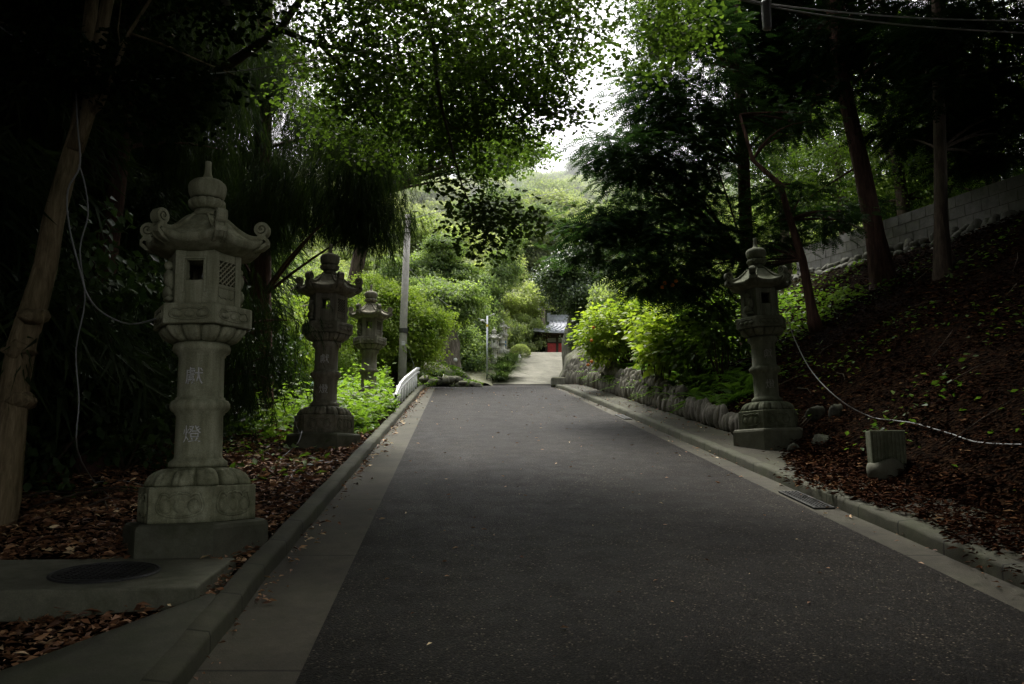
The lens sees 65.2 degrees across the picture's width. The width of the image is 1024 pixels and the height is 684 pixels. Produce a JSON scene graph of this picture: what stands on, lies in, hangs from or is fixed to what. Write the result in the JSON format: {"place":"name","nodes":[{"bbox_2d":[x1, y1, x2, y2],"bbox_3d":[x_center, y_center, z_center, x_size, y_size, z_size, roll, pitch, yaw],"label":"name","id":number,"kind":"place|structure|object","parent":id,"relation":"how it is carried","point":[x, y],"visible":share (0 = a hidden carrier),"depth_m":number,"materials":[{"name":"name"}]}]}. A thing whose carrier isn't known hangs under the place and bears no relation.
{"place":"outdoors","nodes":[
{"label":"outdoors","id":0,"kind":"place"},
{"bbox_2d":[0,593,216,683],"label":"path apron","id":1,"kind":"object","parent":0,"point":[134,652],"visible":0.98,"depth_m":3.68,"materials":[{"name":"concrete"}]},
{"bbox_2d":[426,384,554,387],"bbox_3d":[-5.500,1.897,35.139,17.000,1.921,16.800,0,-9,0],"label":"road junction","id":2,"kind":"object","parent":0,"point":[518,386],"visible":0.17,"depth_m":36.62,"materials":[{"name":"concrete"}]},
{"bbox_2d":[463,349,518,385],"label":"verge","id":3,"kind":"structure","parent":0,"point":[478,375],"depth_m":44.96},
{"bbox_2d":[488,327,501,369],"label":"stone lantern","id":4,"kind":"object","parent":3,"relation":"on","point":[495,348],"visible":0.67,"depth_m":47.33,"materials":[{"name":"stone"}]},
{"bbox_2d":[482,369,517,381],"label":"strap leaf plant","id":5,"kind":"object","parent":3,"relation":"on","point":[498,376],"visible":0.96,"depth_m":43.93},
{"bbox_2d":[483,360,530,375],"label":"strap leaf plant","id":6,"kind":"object","parent":3,"relation":"on","point":[505,368],"visible":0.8,"depth_m":45.01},
{"bbox_2d":[509,344,530,356],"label":"clipped shrub","id":7,"kind":"object","parent":3,"relation":"on","point":[517,348],"visible":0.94,"depth_m":52.20,"materials":[{"name":"green plant"}]},
{"bbox_2d":[0,216,1023,669],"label":"ground","id":8,"kind":"structure","parent":0,"point":[858,380],"depth_m":10.27,"materials":[{"name":"soil"}]},
{"bbox_2d":[0,169,176,497],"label":"dark shrub","id":9,"kind":"object","parent":8,"relation":"on","point":[48,451],"visible":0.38,"depth_m":7.90,"materials":[{"name":"green plant"}]},
{"bbox_2d":[27,298,166,461],"bbox_3d":[-5.685,0.482,10.240,2.319,2.501,2.260,0,-9,0],"label":"dark shrub","id":10,"kind":"object","parent":8,"relation":"on","point":[40,449],"depth_m":10.21,"materials":[{"name":"green plant"}]},
{"bbox_2d":[0,0,200,462],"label":"cedar tree","id":11,"kind":"object","parent":8,"relation":"on","point":[18,168],"visible":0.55,"depth_m":7.34,"materials":[{"name":"green plant"}]},
{"bbox_2d":[0,555,235,621],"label":"manhole pad","id":12,"kind":"object","parent":8,"relation":"on","point":[29,590],"visible":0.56,"depth_m":4.47,"materials":[{"name":"concrete"}]},
{"bbox_2d":[46,561,160,583],"bbox_3d":[-2.460,1.393,4.841,0.620,0.026,0.620,1,-5,-5],"label":"manhole cover","id":13,"kind":"object","parent":12,"relation":"in","point":[103,572],"visible":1,"depth_m":4.78,"materials":[{"name":"metal"}]},
{"bbox_2d":[0,3,239,457],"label":"cedar tree","id":14,"kind":"object","parent":8,"relation":"on","point":[141,216],"visible":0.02,"depth_m":11.04,"materials":[{"name":"green plant"}]},
{"bbox_2d":[7,255,262,472],"bbox_3d":[-4.507,0.267,9.132,2.898,2.718,2.825,0,-9,0],"label":"dark shrub","id":15,"kind":"object","parent":8,"relation":"on","point":[145,442],"visible":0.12,"depth_m":9.03,"materials":[{"name":"green plant"}]},
{"bbox_2d":[0,0,299,529],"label":"forked tree","id":16,"kind":"object","parent":8,"relation":"on","point":[95,84],"visible":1,"depth_m":6.74,"materials":[{"name":"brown plant"}]},
{"bbox_2d":[75,165,117,509],"bbox_3d":[-3.744,0.111,7.493,0.454,2.797,2.722,3,-10,-20],"label":"cable","id":17,"kind":"object","parent":16,"relation":"hanging from","point":[79,331],"visible":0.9,"depth_m":6.38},
{"bbox_2d":[66,90,155,324],"bbox_3d":[-3.148,-1.148,6.272,1.286,2.105,0.099,-5,-10,28],"label":"cable","id":18,"kind":"object","parent":16,"relation":"hanging from","point":[89,298],"visible":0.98,"depth_m":6.41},
{"bbox_2d":[122,17,564,80],"bbox_3d":[-1.584,-3.290,9.084,5.527,2.736,0.537,7,-12,-39],"label":"cable","id":19,"kind":"object","parent":16,"relation":"attached to","point":[333,56],"visible":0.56,"depth_m":8.92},
{"bbox_2d":[1,0,315,476],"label":"cedar tree","id":20,"kind":"object","parent":8,"relation":"on","point":[174,157],"visible":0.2,"depth_m":10.84,"materials":[{"name":"green plant"}]},
{"bbox_2d":[25,422,334,497],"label":"ground weeds","id":21,"kind":"object","parent":8,"relation":"on","point":[254,461],"visible":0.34,"depth_m":8.96,"materials":[{"name":"green plant"}]},
{"bbox_2d":[0,422,377,670],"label":"leaf litter","id":22,"kind":"object","parent":8,"relation":"on","point":[45,512],"visible":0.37,"depth_m":6.53,"materials":[{"name":"plant"}]},
{"bbox_2d":[122,161,270,558],"bbox_3d":[-2.328,0.122,6.003,1.030,3.094,0.892,-1,-9,-4],"label":"stone lantern","id":23,"kind":"object","parent":8,"relation":"on","point":[196,498],"visible":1,"depth_m":5.78,"materials":[{"name":"stone"}]},
{"bbox_2d":[113,286,290,440],"bbox_3d":[-4.542,0.388,11.826,2.493,2.689,2.429,2,-9,-15],"label":"dark shrub","id":24,"kind":"object","parent":8,"relation":"on","point":[239,428],"visible":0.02,"depth_m":11.74,"materials":[{"name":"green plant"}]},
{"bbox_2d":[116,4,320,409],"bbox_3d":[-8.010,-5.925,16.974,9.011,18.271,8.285,0,-9,-1],"label":"cedar tree","id":25,"kind":"object","parent":8,"relation":"on","point":[277,265],"visible":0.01,"depth_m":16.75,"materials":[{"name":"green plant"}]},
{"bbox_2d":[126,262,340,451],"bbox_3d":[-2.891,0.190,8.484,2.212,2.233,2.071,0,-9,0],"label":"shrub","id":26,"kind":"object","parent":8,"relation":"on","point":[244,397],"visible":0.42,"depth_m":8.22,"materials":[{"name":"green plant"}]},
{"bbox_2d":[113,0,434,427],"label":"cedar tree","id":27,"kind":"object","parent":8,"relation":"on","point":[353,205],"visible":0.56,"depth_m":13.08,"materials":[{"name":"green plant"}]},
{"bbox_2d":[239,306,308,414],"bbox_3d":[-5.133,0.636,15.289,2.684,2.970,2.754,7,-11,-36],"label":"dark shrub","id":28,"kind":"object","parent":8,"relation":"on","point":[290,348],"visible":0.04,"depth_m":15.64,"materials":[{"name":"green plant"}]},
{"bbox_2d":[138,384,425,683],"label":"kerb","id":29,"kind":"structure","parent":8,"relation":"on","point":[184,657],"depth_m":4.90,"materials":[{"name":"concrete"}]},
{"bbox_2d":[170,359,395,441],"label":"ground weeds","id":30,"kind":"object","parent":8,"relation":"on","point":[354,403],"visible":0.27,"depth_m":13.35,"materials":[{"name":"green plant"}]},
{"bbox_2d":[188,388,434,683],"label":"gutter","id":31,"kind":"object","parent":8,"relation":"on","point":[273,642],"visible":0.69,"depth_m":5.04,"materials":[{"name":"concrete"}]},
{"bbox_2d":[193,387,429,683],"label":"fallen leaves","id":32,"kind":"object","parent":31,"relation":"on","point":[303,546],"visible":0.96,"depth_m":7.36,"materials":[{"name":"brown plant"}]},
{"bbox_2d":[291,232,337,258],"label":"pale hill tree","id":33,"kind":"object","parent":8,"relation":"on","point":[319,248],"visible":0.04,"depth_m":69.34,"materials":[{"name":"green plant"}]},
{"bbox_2d":[271,275,364,381],"bbox_3d":[-5.896,0.194,22.369,3.097,5.196,7.121,-1,-9,6],"label":"shrub","id":34,"kind":"object","parent":8,"relation":"on","point":[345,360],"visible":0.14,"depth_m":21.11,"materials":[{"name":"green plant"}]},
{"bbox_2d":[276,261,363,384],"bbox_3d":[-8.662,0.335,33.553,6.982,6.792,6.700,4,-10,-24],"label":"green hill tree","id":35,"kind":"object","parent":8,"relation":"on","point":[305,308],"visible":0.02,"depth_m":32.25,"materials":[{"name":"green plant"}]},
{"bbox_2d":[286,244,362,450],"bbox_3d":[-2.646,0.109,11.425,1.030,3.110,0.892,1,-9,-4],"label":"stone lantern","id":36,"kind":"object","parent":8,"relation":"on","point":[326,417],"visible":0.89,"depth_m":11.21,"materials":[{"name":"stone"}]},
{"bbox_2d":[348,285,392,407],"bbox_3d":[-3.097,0.101,17.401,0.966,2.755,0.872,1,-9,-4],"label":"stone lantern","id":37,"kind":"object","parent":8,"relation":"on","point":[369,343],"visible":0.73,"depth_m":17.23,"materials":[{"name":"stone"}]},
{"bbox_2d":[5,0,756,311],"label":"broadleaf tree","id":38,"kind":"object","parent":8,"relation":"on","point":[429,107],"visible":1,"depth_m":10.35,"materials":[{"name":"green plant"}]},
{"bbox_2d":[398,214,410,384],"bbox_3d":[-3.508,-0.541,25.906,0.350,7.426,0.305,0,-9,0],"label":"utility pole","id":39,"kind":"object","parent":8,"relation":"on","point":[402,357],"visible":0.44,"depth_m":25.88,"materials":[{"name":"concrete"}]},
{"bbox_2d":[341,269,469,385],"bbox_3d":[-4.094,-0.411,27.182,5.315,4.198,4.366,0,-9,0],"label":"maple tree","id":40,"kind":"object","parent":8,"relation":"on","point":[427,325],"visible":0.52,"depth_m":26.63,"materials":[{"name":"green plant"}]},
{"bbox_2d":[392,367,419,407],"bbox_3d":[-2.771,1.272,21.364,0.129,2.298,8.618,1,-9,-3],"label":"guard rail","id":41,"kind":"object","parent":8,"relation":"on","point":[406,385],"visible":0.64,"depth_m":20.69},
{"bbox_2d":[346,207,480,269],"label":"green hill tree","id":42,"kind":"object","parent":8,"relation":"on","point":[428,229],"visible":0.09,"depth_m":61.54,"materials":[{"name":"green plant"}]},
{"bbox_2d":[278,50,562,386],"bbox_3d":[-3.523,-4.384,32.708,12.562,16.759,8.764,2,-9,-13],"label":"broadleaf tree","id":43,"kind":"object","parent":8,"relation":"on","point":[532,157],"visible":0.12,"depth_m":33.55,"materials":[{"name":"green plant"}]},
{"bbox_2d":[377,362,470,386],"bbox_3d":[-4.120,1.640,35.167,4.676,1.566,2.359,0,-9,0],"label":"mossy mound","id":44,"kind":"object","parent":8,"relation":"on","point":[448,371],"visible":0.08,"depth_m":34.36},
{"bbox_2d":[409,271,499,368],"bbox_3d":[-2.831,-0.665,37.883,4.545,5.223,4.466,0,-9,0],"label":"old tree","id":45,"kind":"object","parent":44,"relation":"on","point":[467,300],"visible":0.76,"depth_m":37.02,"materials":[{"name":"green plant"}]},
{"bbox_2d":[399,197,450,220],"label":"pale hill tree","id":46,"kind":"object","parent":8,"relation":"on","point":[426,211],"visible":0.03,"depth_m":80.92,"materials":[{"name":"green plant"}]},
{"bbox_2d":[369,231,483,290],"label":"dark hill tree","id":47,"kind":"object","parent":8,"relation":"on","point":[439,261],"visible":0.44,"depth_m":52.15,"materials":[{"name":"green plant"}]},
{"bbox_2d":[395,176,474,219],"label":"pale hill tree","id":48,"kind":"object","parent":8,"relation":"on","point":[431,201],"visible":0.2,"depth_m":87.75,"materials":[{"name":"green plant"}]},
{"bbox_2d":[417,375,482,386],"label":"mossy wall","id":49,"kind":"structure","parent":8,"relation":"on","point":[448,381],"depth_m":31.29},
{"bbox_2d":[457,303,501,371],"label":"evergreen tree","id":50,"kind":"object","parent":8,"relation":"on","point":[474,336],"visible":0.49,"depth_m":45.97,"materials":[{"name":"green plant"}]},
{"bbox_2d":[455,173,511,195],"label":"pale hill tree","id":51,"kind":"object","parent":8,"relation":"on","point":[476,184],"visible":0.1,"depth_m":107.49,"materials":[{"name":"green plant"}]},
{"bbox_2d":[465,229,528,351],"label":"ivy tree","id":52,"kind":"object","parent":8,"relation":"on","point":[509,271],"visible":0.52,"depth_m":53.90,"materials":[{"name":"green plant"}]},
{"bbox_2d":[497,320,509,354],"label":"stone lantern","id":53,"kind":"object","parent":8,"relation":"on","point":[502,343],"visible":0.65,"depth_m":52.44,"materials":[{"name":"stone"}]},
{"bbox_2d":[451,186,562,278],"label":"dark hill tree","id":54,"kind":"object","parent":8,"relation":"on","point":[549,209],"visible":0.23,"depth_m":73.75,"materials":[{"name":"green plant"}]},
{"bbox_2d":[460,230,558,319],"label":"pale hill tree","id":55,"kind":"object","parent":8,"relation":"on","point":[517,300],"visible":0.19,"depth_m":60.69,"materials":[{"name":"green plant"}]},
{"bbox_2d":[506,318,527,348],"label":"evergreen shrub","id":56,"kind":"object","parent":8,"relation":"on","point":[517,330],"visible":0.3,"depth_m":57.09,"materials":[{"name":"green plant"}]},
{"bbox_2d":[508,312,550,351],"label":"evergreen shrub","id":57,"kind":"object","parent":8,"relation":"on","point":[532,337],"visible":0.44,"depth_m":60.28,"materials":[{"name":"green plant"}]},
{"bbox_2d":[533,313,567,351],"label":"temple gate","id":58,"kind":"structure","parent":8,"relation":"on","point":[557,324],"depth_m":61.68,"materials":[{"name":"grey tile"}]},
{"bbox_2d":[515,175,594,209],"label":"green hill tree","id":59,"kind":"object","parent":8,"relation":"on","point":[542,182],"visible":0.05,"depth_m":90.09,"materials":[{"name":"green plant"}]},
{"bbox_2d":[541,160,584,180],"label":"hill","id":60,"kind":"structure","parent":8,"relation":"on","point":[566,171],"depth_m":132.99,"materials":[{"name":"green plant"}]},
{"bbox_2d":[517,184,616,274],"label":"pale hill tree","id":61,"kind":"object","parent":8,"relation":"on","point":[563,198],"visible":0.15,"depth_m":75.33,"materials":[{"name":"green plant"}]},
{"bbox_2d":[561,313,582,367],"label":"rock","id":62,"kind":"object","parent":8,"relation":"on","point":[566,350],"visible":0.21,"depth_m":46.02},
{"bbox_2d":[550,175,600,201],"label":"pale hill tree","id":63,"kind":"object","parent":8,"relation":"on","point":[574,182],"visible":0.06,"depth_m":105.31,"materials":[{"name":"green plant"}]},
{"bbox_2d":[585,276,636,319],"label":"evergreen shrub","id":64,"kind":"object","parent":8,"relation":"on","point":[596,294],"visible":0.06,"depth_m":40.28,"materials":[{"name":"green plant"}]},
{"bbox_2d":[564,290,669,369],"bbox_3d":[3.032,-0.262,22.386,3.385,2.382,2.915,5,-10,-28],"label":"bright bush","id":65,"kind":"object","parent":8,"relation":"on","point":[603,332],"visible":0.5,"depth_m":21.91,"materials":[{"name":"green plant"}]},
{"bbox_2d":[598,266,673,315],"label":"evergreen shrub","id":66,"kind":"object","parent":8,"relation":"on","point":[608,294],"visible":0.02,"depth_m":34.03,"materials":[{"name":"green plant"}]},
{"bbox_2d":[612,300,672,376],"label":"leafy shrub","id":67,"kind":"object","parent":8,"relation":"on","point":[643,368],"visible":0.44,"depth_m":18.73,"materials":[{"name":"green plant"}]},
{"bbox_2d":[593,190,697,255],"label":"dark hill tree","id":68,"kind":"object","parent":8,"relation":"on","point":[632,208],"visible":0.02,"depth_m":74.12,"materials":[{"name":"green plant"}]},
{"bbox_2d":[561,354,738,434],"bbox_3d":[2.835,1.076,21.073,0.643,3.758,18.179,1,-9,-5],"label":"cobble edging","id":69,"kind":"object","parent":8,"relation":"on","point":[705,411],"visible":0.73,"depth_m":17.50,"materials":[{"name":"stone"}]},
{"bbox_2d":[623,306,695,382],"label":"leafy shrub","id":70,"kind":"object","parent":8,"relation":"on","point":[646,344],"visible":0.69,"depth_m":17.44,"materials":[{"name":"green plant"}]},
{"bbox_2d":[528,0,820,354],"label":"cypress tree","id":71,"kind":"object","parent":8,"relation":"on","point":[661,109],"visible":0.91,"depth_m":16.21,"materials":[{"name":"green plant"}]},
{"bbox_2d":[651,312,734,387],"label":"leafy shrub","id":72,"kind":"object","parent":8,"relation":"on","point":[694,363],"visible":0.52,"depth_m":16.54,"materials":[{"name":"green plant"}]},
{"bbox_2d":[665,392,724,412],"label":"fern","id":73,"kind":"object","parent":8,"relation":"on","point":[697,397],"visible":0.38,"depth_m":15.01,"materials":[{"name":"green plant"}]},
{"bbox_2d":[675,294,750,385],"bbox_3d":[4.012,0.014,15.772,1.745,1.903,1.769,8,-12,-42],"label":"leafy shrub","id":74,"kind":"object","parent":8,"relation":"on","point":[712,340],"visible":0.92,"depth_m":15.58,"materials":[{"name":"green plant"}]},
{"bbox_2d":[687,365,747,389],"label":"fern","id":75,"kind":"object","parent":8,"relation":"on","point":[731,373],"visible":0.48,"depth_m":15.64,"materials":[{"name":"green plant"}]},
{"bbox_2d":[703,386,753,405],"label":"fern","id":76,"kind":"object","parent":8,"relation":"on","point":[730,396],"visible":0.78,"depth_m":14.03,"materials":[{"name":"green plant"}]},
{"bbox_2d":[705,369,752,392],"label":"fern","id":77,"kind":"object","parent":8,"relation":"on","point":[743,376],"visible":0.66,"depth_m":14.54,"materials":[{"name":"green plant"}]},
{"bbox_2d":[614,273,871,396],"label":"ground weeds","id":78,"kind":"object","parent":8,"relation":"on","point":[840,293],"visible":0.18,"depth_m":16.37,"materials":[{"name":"green plant"}]},
{"bbox_2d":[724,238,802,449],"bbox_3d":[3.521,0.035,11.232,1.030,3.079,0.892,-1,-9,-4],"label":"stone lantern","id":79,"kind":"object","parent":8,"relation":"on","point":[768,417],"visible":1,"depth_m":11.01,"materials":[{"name":"stone"}]},
{"bbox_2d":[719,204,827,273],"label":"green hill tree","id":80,"kind":"object","parent":8,"relation":"on","point":[767,257],"visible":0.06,"depth_m":38.91,"materials":[{"name":"green plant"}]},
{"bbox_2d":[687,26,860,274],"bbox_3d":[11.210,-8.150,33.210,8.301,14.797,6.717,0,-9,0],"label":"broadleaf tree","id":81,"kind":"object","parent":8,"relation":"on","point":[779,178],"visible":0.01,"depth_m":32.93,"materials":[{"name":"green plant"}]},
{"bbox_2d":[555,384,1023,588],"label":"kerb","id":82,"kind":"structure","parent":8,"relation":"on","point":[927,536],"depth_m":7.04,"materials":[{"name":"concrete"}]},
{"bbox_2d":[556,388,1023,611],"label":"gutter","id":83,"kind":"object","parent":8,"relation":"on","point":[1008,593],"visible":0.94,"depth_m":6.29,"materials":[{"name":"concrete"}]},
{"bbox_2d":[778,491,834,508],"bbox_3d":[2.864,1.534,7.805,0.207,0.023,0.800,1,0,-4],"label":"drain grate","id":84,"kind":"object","parent":83,"relation":"in","point":[809,501],"visible":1,"depth_m":7.74,"materials":[{"name":"metal"}]},
{"bbox_2d":[699,84,911,332],"bbox_3d":[5.555,-2.600,15.835,3.839,5.158,3.647,0,-9,0],"label":"cypress tree","id":85,"kind":"object","parent":8,"relation":"on","point":[787,219],"visible":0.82,"depth_m":15.59,"materials":[{"name":"green plant"}]},
{"bbox_2d":[805,406,824,421],"bbox_3d":[4.200,1.066,11.045,0.226,0.370,0.228,6,-11,-31],"label":"rock","id":86,"kind":"object","parent":8,"relation":"on","point":[819,411],"visible":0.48,"depth_m":10.99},
{"bbox_2d":[748,65,894,234],"bbox_3d":[11.595,-7.084,27.902,7.946,11.904,6.408,0,-9,0],"label":"broadleaf tree","id":87,"kind":"object","parent":8,"relation":"on","point":[793,165],"visible":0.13,"depth_m":27.99,"materials":[{"name":"green plant"}]},
{"bbox_2d":[828,404,843,417],"bbox_3d":[4.354,0.978,10.758,0.188,0.285,0.318,-3,-9,16],"label":"rock","id":88,"kind":"object","parent":8,"relation":"on","point":[835,409],"visible":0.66,"depth_m":10.67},
{"bbox_2d":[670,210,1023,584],"bbox_3d":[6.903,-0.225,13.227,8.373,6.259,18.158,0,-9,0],"label":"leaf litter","id":89,"kind":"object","parent":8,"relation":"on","point":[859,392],"visible":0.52,"depth_m":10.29,"materials":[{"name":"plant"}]},
{"bbox_2d":[689,0,1006,289],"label":"cypress tree","id":90,"kind":"object","parent":8,"relation":"on","point":[821,56],"visible":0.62,"depth_m":16.70,"materials":[{"name":"green plant"}]},
{"bbox_2d":[706,215,1023,490],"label":"ground ivy","id":91,"kind":"object","parent":8,"relation":"on","point":[933,382],"visible":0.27,"depth_m":12.63,"materials":[{"name":"green plant"}]},
{"bbox_2d":[778,0,980,223],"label":"broadleaf tree","id":92,"kind":"object","parent":8,"relation":"on","point":[897,182],"visible":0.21,"depth_m":23.63,"materials":[{"name":"green plant"}]},
{"bbox_2d":[865,430,906,481],"bbox_3d":[3.888,1.220,8.314,0.466,0.594,0.358,1,-9,-9],"label":"stone marker","id":93,"kind":"object","parent":8,"relation":"on","point":[886,453],"visible":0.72,"depth_m":8.21,"materials":[{"name":"stone"}]},
{"bbox_2d":[778,434,1023,558],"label":"leaf litter","id":94,"kind":"object","parent":8,"relation":"on","point":[793,459],"visible":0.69,"depth_m":7.13,"materials":[{"name":"plant"}]},
{"bbox_2d":[785,311,1020,444],"bbox_3d":[4.394,0.247,9.119,0.408,1.969,3.902,2,-9,-13],"label":"cable","id":95,"kind":"object","parent":8,"relation":"on","point":[879,418],"visible":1,"depth_m":9.81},
{"bbox_2d":[790,173,1023,279],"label":"retaining wall","id":96,"kind":"structure","parent":8,"relation":"on","point":[969,211],"depth_m":17.02,"materials":[{"name":"concrete"}]},
{"bbox_2d":[836,0,1023,280],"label":"cypress tree","id":97,"kind":"object","parent":8,"relation":"on","point":[939,66],"visible":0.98,"depth_m":15.17,"materials":[{"name":"green plant"}]},
{"bbox_2d":[872,0,1023,210],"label":"broadleaf tree","id":98,"kind":"object","parent":8,"relation":"on","point":[931,185],"visible":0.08,"depth_m":22.11,"materials":[{"name":"green plant"}]},
{"bbox_2d":[494,352,562,383],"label":"driveway","id":99,"kind":"structure","parent":0,"point":[543,367],"depth_m":47.85,"materials":[{"name":"concrete"}]},
{"bbox_2d":[205,0,1023,181],"label":"sky","id":100,"kind":"structure","parent":0,"point":[568,131],"materials":[{"name":"white"}]},
{"bbox_2d":[295,388,1023,683],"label":"road","id":101,"kind":"structure","parent":0,"point":[488,610],"depth_m":5.19,"materials":[{"name":"asphalt"}]},
{"bbox_2d":[304,387,1023,683],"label":"fallen leaves","id":102,"kind":"object","parent":101,"relation":"on","point":[570,466],"visible":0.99,"depth_m":8.46,"materials":[{"name":"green plant"}]},
{"bbox_2d":[565,384,1023,563],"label":"walkway","id":103,"kind":"structure","parent":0,"point":[712,434],"depth_m":10.82,"materials":[{"name":"concrete"}]},
{"bbox_2d":[739,0,1023,33],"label":"cable","id":104,"kind":"object","parent":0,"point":[885,22],"visible":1,"depth_m":8.65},
{"bbox_2d":[746,0,1023,21],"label":"cable","id":105,"kind":"object","parent":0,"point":[886,15],"visible":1,"depth_m":8.66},
{"bbox_2d":[761,0,771,30],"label":"wire tag","id":106,"kind":"object","parent":105,"relation":"hanging from","point":[766,15],"visible":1,"depth_m":8.63,"materials":[{"name":"white paint"}]},
{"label":"verge","id":107,"kind":"structure","parent":0,"visible":0},
{"bbox_2d":[528,240,621,350],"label":"evergreen tree","id":108,"kind":"object","parent":107,"relation":"on","point":[568,290],"visible":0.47,"depth_m":45.66,"materials":[{"name":"green plant"}]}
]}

